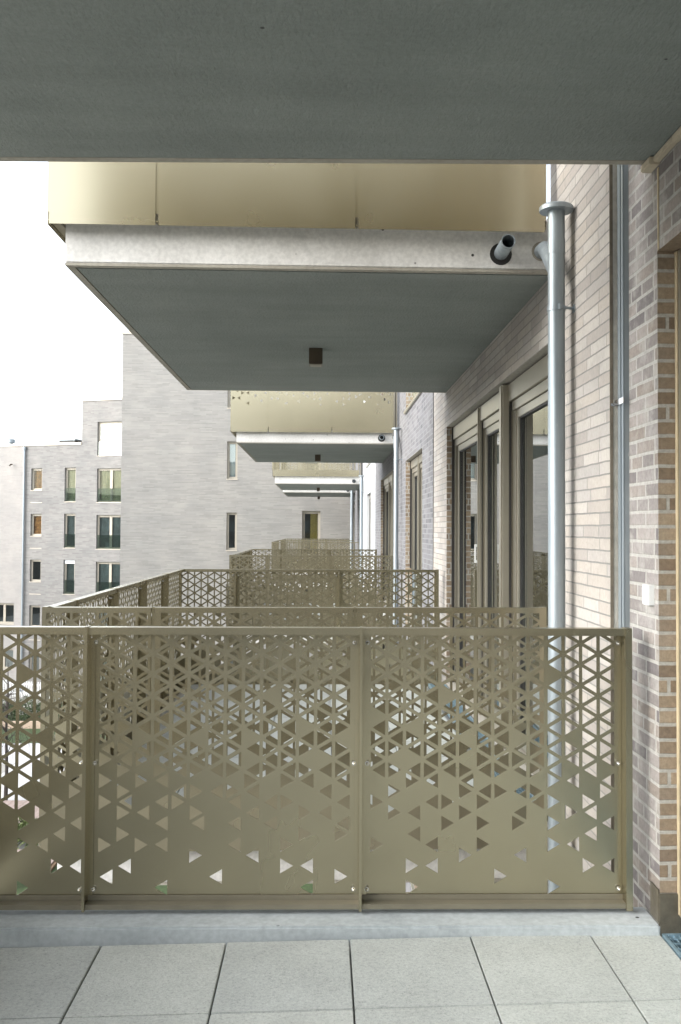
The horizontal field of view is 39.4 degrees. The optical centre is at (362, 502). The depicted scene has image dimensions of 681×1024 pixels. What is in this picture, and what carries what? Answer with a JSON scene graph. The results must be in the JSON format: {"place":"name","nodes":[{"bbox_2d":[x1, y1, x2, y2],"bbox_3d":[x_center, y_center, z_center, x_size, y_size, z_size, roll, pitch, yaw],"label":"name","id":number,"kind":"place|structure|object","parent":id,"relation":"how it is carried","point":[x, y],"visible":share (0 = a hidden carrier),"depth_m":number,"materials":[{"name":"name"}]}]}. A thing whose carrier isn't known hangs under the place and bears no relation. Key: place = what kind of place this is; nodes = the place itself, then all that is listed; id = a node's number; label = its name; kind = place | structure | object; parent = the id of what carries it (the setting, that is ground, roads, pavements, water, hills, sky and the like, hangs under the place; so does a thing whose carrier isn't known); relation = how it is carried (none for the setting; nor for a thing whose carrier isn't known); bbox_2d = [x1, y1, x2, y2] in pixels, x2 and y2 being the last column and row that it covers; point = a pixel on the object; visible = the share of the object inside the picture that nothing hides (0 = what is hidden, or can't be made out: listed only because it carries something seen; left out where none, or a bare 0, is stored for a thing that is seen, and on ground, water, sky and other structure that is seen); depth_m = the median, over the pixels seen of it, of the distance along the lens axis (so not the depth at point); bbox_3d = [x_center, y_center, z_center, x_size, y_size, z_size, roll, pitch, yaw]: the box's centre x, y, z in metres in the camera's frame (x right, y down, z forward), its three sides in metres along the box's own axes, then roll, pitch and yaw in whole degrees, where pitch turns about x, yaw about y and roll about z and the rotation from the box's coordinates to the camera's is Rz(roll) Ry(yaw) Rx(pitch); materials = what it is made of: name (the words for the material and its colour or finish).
{"place":"outdoors","nodes":[
{"label":"outdoors","id":0,"kind":"place"},
{"bbox_2d":[1,743,64,799],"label":"path","id":1,"kind":"structure","parent":0,"point":[27,769],"depth_m":49.71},
{"bbox_2d":[2,671,38,799],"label":"bare tree","id":2,"kind":"object","parent":1,"relation":"on","point":[5,727],"visible":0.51,"depth_m":42.96,"materials":[{"name":"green plant"}]},
{"bbox_2d":[1,687,105,848],"bbox_3d":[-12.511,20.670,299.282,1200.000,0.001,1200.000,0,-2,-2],"label":"ground","id":3,"kind":"structure","parent":0,"point":[3,771],"depth_m":65.80,"materials":[{"name":"grey"}]},
{"bbox_2d":[3,800,38,822],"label":"wooden deck","id":4,"kind":"structure","parent":3,"relation":"on","point":[21,803],"depth_m":41.98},
{"bbox_2d":[3,680,49,698],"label":"garden fence","id":5,"kind":"object","parent":3,"relation":"on","point":[24,684],"visible":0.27,"depth_m":69.19,"materials":[{"name":"white plastic"}]},
{"bbox_2d":[17,817,37,848],"bbox_3d":[-14.522,12.880,37.387,4.304,1.007,2.526,0,-2,-2],"label":"shrub","id":6,"kind":"object","parent":3,"relation":"on","point":[23,823],"visible":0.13,"depth_m":37.26,"materials":[{"name":"green plant"}]},
{"bbox_2d":[17,849,56,870],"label":"wooden deck","id":7,"kind":"structure","parent":3,"relation":"on","point":[53,863],"depth_m":34.77,"materials":[{"name":"brown wood"}]},
{"bbox_2d":[119,331,349,719],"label":"brick building","id":8,"kind":"structure","parent":3,"relation":"on","point":[200,489],"depth_m":47.55,"materials":[{"name":"brick"}]},
{"bbox_2d":[226,584,228,603],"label":"window","id":9,"kind":"structure","parent":8,"relation":"in","point":[226,584],"depth_m":47.61,"materials":[{"name":"glass"}]},
{"bbox_2d":[227,391,230,408],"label":"window","id":10,"kind":"structure","parent":8,"relation":"in","point":[229,392],"depth_m":47.88,"materials":[{"name":"paint"}]},
{"bbox_2d":[226,513,236,550],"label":"window","id":11,"kind":"structure","parent":8,"relation":"in","point":[231,517],"depth_m":49.25,"materials":[{"name":"glass"}]},
{"bbox_2d":[226,442,237,479],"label":"window","id":12,"kind":"structure","parent":8,"relation":"in","point":[232,447],"depth_m":47.83,"materials":[{"name":"glass"}]},
{"bbox_2d":[302,511,319,553],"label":"window","id":13,"kind":"structure","parent":8,"relation":"in","point":[310,519],"depth_m":48.04,"materials":[{"name":"glass"}]},
{"bbox_2d":[350,141,680,924],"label":"apartment building","id":14,"kind":"structure","parent":3,"relation":"on","point":[472,503],"depth_m":5.02,"materials":[{"name":"beige brick"}]},
{"bbox_2d":[57,684,547,884],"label":"balcony","id":15,"kind":"structure","parent":14,"relation":"attached to","point":[308,865],"depth_m":7.59,"materials":[{"name":"concrete"}]},
{"bbox_2d":[39,569,545,851],"bbox_3d":[-0.485,1.356,7.988,2.880,1.375,5.175,0,-2,-2],"label":"balcony railing","id":16,"kind":"object","parent":15,"relation":"on","point":[164,613],"visible":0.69,"depth_m":5.43,"materials":[{"name":"brown metal"}]},
{"bbox_2d":[428,683,535,801],"bbox_3d":[0.910,1.934,8.024,0.185,0.042,4.740,0,-2,-2],"label":"drain grate","id":17,"kind":"object","parent":15,"relation":"on","point":[481,735],"visible":0.09,"depth_m":8.45,"materials":[{"name":"metal"}]},
{"bbox_2d":[65,222,547,392],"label":"balcony","id":18,"kind":"structure","parent":14,"relation":"attached to","point":[267,308],"depth_m":6.26,"materials":[{"name":"concrete"}]},
{"bbox_2d":[47,162,545,243],"bbox_3d":[-0.468,-2.332,8.090,2.880,1.635,5.175,0,-2,-2],"label":"balcony railing","id":19,"kind":"object","parent":18,"relation":"on","point":[469,197],"visible":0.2,"depth_m":5.49,"materials":[{"name":"brown metal"}]},
{"bbox_2d":[309,348,322,366],"bbox_3d":[-0.395,-1.230,8.062,0.114,0.138,0.150,0,-2,-2],"label":"ceiling light","id":20,"kind":"object","parent":18,"relation":"attached to","point":[315,357],"visible":1,"depth_m":7.99,"materials":[{"name":"brown metal"}]},
{"bbox_2d":[490,234,515,264],"bbox_3d":[0.825,-1.474,5.528,0.132,0.131,0.261,0,-2,-2],"label":"drain spout","id":21,"kind":"object","parent":18,"relation":"attached to","point":[500,252],"visible":1,"depth_m":5.54,"materials":[{"name":"metal"}]},
{"bbox_2d":[239,603,389,643],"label":"balcony","id":22,"kind":"structure","parent":14,"relation":"attached to","point":[257,641],"depth_m":17.77,"materials":[{"name":"concrete"}]},
{"bbox_2d":[229,549,392,626],"bbox_3d":[-1.013,1.691,19.380,2.904,1.375,5.078,0,-2,-2],"label":"balcony railing","id":23,"kind":"object","parent":22,"relation":"on","point":[242,560],"visible":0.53,"depth_m":16.88,"materials":[{"name":"brown metal"}]},
{"bbox_2d":[274,573,358,588],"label":"balcony","id":24,"kind":"structure","parent":14,"relation":"attached to","point":[313,583],"depth_m":32.32,"materials":[{"name":"concrete"}]},
{"bbox_2d":[271,540,358,581],"bbox_3d":[-1.717,2.083,34.885,2.980,1.340,5.340,0,-2,-2],"label":"bar railing","id":25,"kind":"object","parent":24,"relation":"on","point":[275,544],"visible":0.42,"depth_m":32.29,"materials":[{"name":"brown metal"}]},
{"bbox_2d":[236,427,398,462],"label":"balcony","id":26,"kind":"structure","parent":14,"relation":"attached to","point":[305,447],"depth_m":17.61,"materials":[{"name":"concrete"}]},
{"bbox_2d":[230,391,393,436],"bbox_3d":[-0.996,-1.998,19.483,2.904,1.635,5.078,0,-2,-2],"label":"balcony railing","id":27,"kind":"object","parent":26,"relation":"on","point":[251,412],"visible":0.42,"depth_m":16.93,"materials":[{"name":"brown metal"}]},
{"bbox_2d":[315,455,320,461],"bbox_3d":[-0.917,-0.912,19.566,0.114,0.138,0.150,0,-2,-2],"label":"ceiling light","id":28,"kind":"object","parent":26,"relation":"attached to","point":[317,458],"visible":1,"depth_m":19.49,"materials":[{"name":"brown metal"}]},
{"bbox_2d":[378,435,384,441],"bbox_3d":[0.346,-1.156,17.032,0.132,0.131,0.133,0,-2,-2],"label":"drain spout","id":29,"kind":"object","parent":26,"relation":"attached to","point":[381,438],"visible":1,"depth_m":17.07,"materials":[{"name":"metal"}]},
{"bbox_2d":[275,476,359,489],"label":"balcony","id":30,"kind":"structure","parent":14,"relation":"attached to","point":[309,483],"depth_m":32.45,"materials":[{"name":"concrete"}]},
{"bbox_2d":[272,462,358,477],"bbox_3d":[-1.700,-1.486,34.984,2.980,1.340,5.340,0,-2,-2],"label":"balcony railing","id":31,"kind":"object","parent":30,"relation":"on","point":[276,469],"visible":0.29,"depth_m":32.33,"materials":[{"name":"brown metal"}]},
{"bbox_2d":[283,490,354,496],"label":"balcony","id":32,"kind":"structure","parent":14,"relation":"attached to","point":[316,493],"depth_m":40.97,"materials":[{"name":"concrete"}]},
{"bbox_2d":[281,462,350,469],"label":"balcony railing","id":33,"kind":"object","parent":32,"relation":"on","point":[327,465],"visible":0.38,"depth_m":40.10,"materials":[{"name":"brown metal"}]},
{"bbox_2d":[0,0,680,164],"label":"balcony","id":34,"kind":"structure","parent":14,"relation":"attached to","point":[597,82],"depth_m":3.35,"materials":[{"name":"concrete"}]},
{"bbox_2d":[0,907,680,1023],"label":"balcony","id":35,"kind":"structure","parent":14,"relation":"attached to","point":[478,966],"depth_m":3.64,"materials":[{"name":"concrete"}]},
{"bbox_2d":[0,625,632,912],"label":"balcony railing","id":36,"kind":"object","parent":35,"relation":"on","point":[377,877],"visible":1,"depth_m":4.11,"materials":[{"name":"brown metal"}]},
{"bbox_2d":[350,490,354,568],"bbox_3d":[-0.432,6.435,39.909,0.216,14.150,0.270,0,-2,-2],"label":"downpipe","id":37,"kind":"object","parent":14,"relation":"attached to","point":[351,514],"visible":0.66,"depth_m":39.96,"materials":[{"name":"metal"}]},
{"bbox_2d":[353,504,354,561],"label":"balcony door","id":38,"kind":"structure","parent":14,"relation":"in","point":[354,504],"depth_m":44.81,"materials":[{"name":"brown metal"}]},
{"bbox_2d":[359,475,363,576],"bbox_3d":[-0.082,6.201,31.681,0.202,14.164,1.231,0,-2,-2],"label":"downpipe","id":39,"kind":"object","parent":14,"relation":"attached to","point":[361,509],"visible":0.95,"depth_m":31.29,"materials":[{"name":"metal"}]},
{"bbox_2d":[369,506,369,566],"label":"balcony door","id":40,"kind":"structure","parent":14,"relation":"in","point":[369,506],"depth_m":32.93,"materials":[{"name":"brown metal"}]},
{"bbox_2d":[369,494,370,554],"bbox_3d":[0.315,1.073,28.294,0.107,2.690,2.450,0,-2,-2],"label":"french window","id":41,"kind":"structure","parent":14,"relation":"in","point":[370,494],"depth_m":29.45,"materials":[{"name":"brown metal"}]},
{"bbox_2d":[383,472,393,601],"bbox_3d":[0.628,0.817,19.928,0.147,2.820,4.800,0,-2,-2],"label":"balcony door","id":42,"kind":"structure","parent":14,"relation":"in","point":[388,484],"depth_m":20.53,"materials":[{"name":"brown metal"}]},
{"bbox_2d":[391,427,401,642],"bbox_3d":[0.554,5.787,16.549,0.186,14.155,0.716,0,-2,-2],"label":"downpipe","id":43,"kind":"object","parent":14,"relation":"attached to","point":[395,437],"visible":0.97,"depth_m":16.40,"materials":[{"name":"metal"}]},
{"bbox_2d":[384,392,433,442],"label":"balcony door","id":44,"kind":"structure","parent":14,"relation":"in","point":[395,393],"depth_m":19.01,"materials":[{"name":"brown metal"}]},
{"bbox_2d":[404,392,433,415],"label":"french window","id":45,"kind":"structure","parent":14,"relation":"in","point":[413,396],"depth_m":14.85,"materials":[{"name":"brown metal"}]},
{"bbox_2d":[407,443,433,644],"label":"french window","id":46,"kind":"structure","parent":14,"relation":"in","point":[416,464],"depth_m":14.82,"materials":[{"name":"brown metal"}]},
{"bbox_2d":[451,354,547,787],"bbox_3d":[1.114,0.499,8.057,0.162,2.800,4.790,0,-2,-2],"label":"balcony door","id":47,"kind":"structure","parent":14,"relation":"in","point":[500,450],"depth_m":7.30,"materials":[{"name":"glass"}]},
{"bbox_2d":[532,201,574,892],"bbox_3d":[1.024,5.467,5.187,0.193,14.169,0.563,0,-2,-2],"label":"downpipe","id":48,"kind":"object","parent":14,"relation":"attached to","point":[550,252],"visible":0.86,"depth_m":5.12,"materials":[{"name":"metal"}]},
{"bbox_2d":[611,165,629,627],"bbox_3d":[1.198,2.438,4.382,0.054,20.180,0.152,0,-2,-2],"label":"joint profile","id":49,"kind":"object","parent":14,"relation":"attached to","point":[622,401],"visible":0.47,"depth_m":4.42,"materials":[{"name":"metal"}]},
{"bbox_2d":[642,584,653,605],"bbox_3d":[1.230,0.398,4.095,0.032,0.086,0.080,0,-2,-2],"label":"light switch","id":50,"kind":"object","parent":14,"relation":"attached to","point":[647,594],"visible":1,"depth_m":4.06,"materials":[{"name":"white plastic"}]},
{"bbox_2d":[641,126,680,172],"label":"ceiling sealant","id":51,"kind":"object","parent":14,"relation":"attached to","point":[650,164],"visible":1,"depth_m":3.94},
{"bbox_2d":[650,881,680,936],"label":"bitumen strip","id":52,"kind":"object","parent":14,"relation":"attached to","point":[664,911],"visible":0.89,"depth_m":3.96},
{"bbox_2d":[657,167,680,915],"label":"doorway sealant","id":53,"kind":"object","parent":14,"relation":"attached to","point":[677,585],"visible":1,"depth_m":3.99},
{"bbox_2d":[678,249,680,916],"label":"door trim","id":54,"kind":"structure","parent":14,"relation":"attached to","point":[679,329],"depth_m":3.98,"materials":[{"name":"brown metal"}]},
{"bbox_3d":[1.636,1.903,1.517,0.584,0.235,4.900,0,-2,-2],"label":"threshold slab","id":55,"kind":"object","parent":14,"relation":"on","visible":0},
{"bbox_2d":[662,933,680,959],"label":"drain grate","id":56,"kind":"object","parent":55,"relation":"on","point":[673,941],"visible":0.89,"depth_m":3.89,"materials":[{"name":"metal"}]},
{"bbox_2d":[2,715,105,742],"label":"lawn","id":57,"kind":"structure","parent":0,"point":[24,738],"depth_m":56.59,"materials":[{"name":"green plant"}]},
{"bbox_2d":[2,695,79,720],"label":"hedge","id":58,"kind":"object","parent":57,"relation":"on","point":[30,702],"visible":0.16,"depth_m":59.53,"materials":[{"name":"green plant"}]},
{"bbox_2d":[2,721,79,728],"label":"stone edging","id":59,"kind":"object","parent":57,"relation":"on","point":[28,724],"visible":0.16,"depth_m":58.44,"materials":[{"name":"stone"}]},
{"bbox_2d":[0,397,121,689],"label":"stepped building","id":60,"kind":"structure","parent":0,"point":[72,529],"depth_m":72.67,"materials":[{"name":"grey brick"}]},
{"bbox_2d":[0,603,13,624],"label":"window","id":61,"kind":"structure","parent":60,"relation":"in","point":[6,609],"depth_m":75.76,"materials":[{"name":"glass"}]},
{"bbox_2d":[3,648,12,669],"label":"window","id":62,"kind":"structure","parent":60,"relation":"in","point":[7,663],"depth_m":75.69,"materials":[{"name":"paint"}]},
{"bbox_2d":[6,439,15,443],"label":"roof vent","id":63,"kind":"object","parent":60,"relation":"on","point":[10,441],"visible":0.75,"depth_m":75.03,"materials":[{"name":"metal"}]},
{"bbox_2d":[20,447,25,663],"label":"rainwater pipe","id":64,"kind":"object","parent":60,"relation":"attached to","point":[23,527],"visible":0.83,"depth_m":73.36,"materials":[{"name":"metal"}]},
{"bbox_2d":[30,605,39,625],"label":"window","id":65,"kind":"structure","parent":60,"relation":"in","point":[35,610],"depth_m":74.48,"materials":[{"name":"glass"}]},
{"bbox_2d":[30,652,39,669],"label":"window","id":66,"kind":"structure","parent":60,"relation":"in","point":[31,659],"depth_m":74.21,"materials":[{"name":"paint"}]},
{"bbox_2d":[30,468,41,490],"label":"window","id":67,"kind":"structure","parent":60,"relation":"in","point":[37,473],"depth_m":73.66,"materials":[{"name":"glass"}]},
{"bbox_2d":[31,560,40,581],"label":"window","id":68,"kind":"structure","parent":60,"relation":"in","point":[35,564],"depth_m":74.50,"materials":[{"name":"glass"}]},
{"bbox_2d":[32,514,41,536],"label":"window","id":69,"kind":"structure","parent":60,"relation":"in","point":[36,518],"depth_m":73.57,"materials":[{"name":"paint"}]},
{"bbox_2d":[63,560,74,594],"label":"window","id":70,"kind":"structure","parent":60,"relation":"in","point":[69,564],"depth_m":72.54,"materials":[{"name":"glass"}]},
{"bbox_2d":[65,514,74,548],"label":"window","id":71,"kind":"structure","parent":60,"relation":"in","point":[69,518],"depth_m":72.66,"materials":[{"name":"glass"}]},
{"bbox_2d":[58,439,81,442],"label":"roof hatch","id":72,"kind":"object","parent":60,"relation":"on","point":[68,440],"visible":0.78,"depth_m":73.11,"materials":[{"name":"metal"}]},
{"bbox_2d":[65,468,75,501],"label":"window","id":73,"kind":"structure","parent":60,"relation":"in","point":[70,472],"depth_m":72.75,"materials":[{"name":"glass"}]},
{"bbox_2d":[96,468,120,502],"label":"window","id":74,"kind":"structure","parent":60,"relation":"in","point":[109,480],"depth_m":71.68,"materials":[{"name":"glass"}]},
{"bbox_2d":[96,515,120,549],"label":"window","id":75,"kind":"structure","parent":60,"relation":"in","point":[109,526],"depth_m":71.61,"materials":[{"name":"glass"}]},
{"bbox_2d":[97,562,119,596],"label":"window","id":76,"kind":"structure","parent":60,"relation":"in","point":[108,573],"depth_m":71.61,"materials":[{"name":"glass"}]},
{"bbox_2d":[98,422,121,455],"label":"window","id":77,"kind":"structure","parent":60,"relation":"in","point":[110,433],"depth_m":71.83,"materials":[{"name":"paint"}]},
{"bbox_2d":[0,161,128,443],"label":"sky","id":78,"kind":"structure","parent":0,"point":[60,346],"materials":[{"name":"white"}]},
{"bbox_2d":[17,865,334,894],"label":"lawn","id":79,"kind":"structure","parent":0,"point":[21,887],"depth_m":32.73,"materials":[{"name":"green plant"}]},
{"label":"balcony","id":80,"kind":"object","parent":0,"visible":0},
{"bbox_2d":[280,538,349,568],"bbox_3d":[-2.057,2.333,42.658,3.014,1.375,5.378,0,-2,-2],"label":"balcony railing","id":81,"kind":"object","parent":80,"relation":"on","point":[290,545],"visible":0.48,"depth_m":40.00,"materials":[{"name":"brown metal"}]}
]}

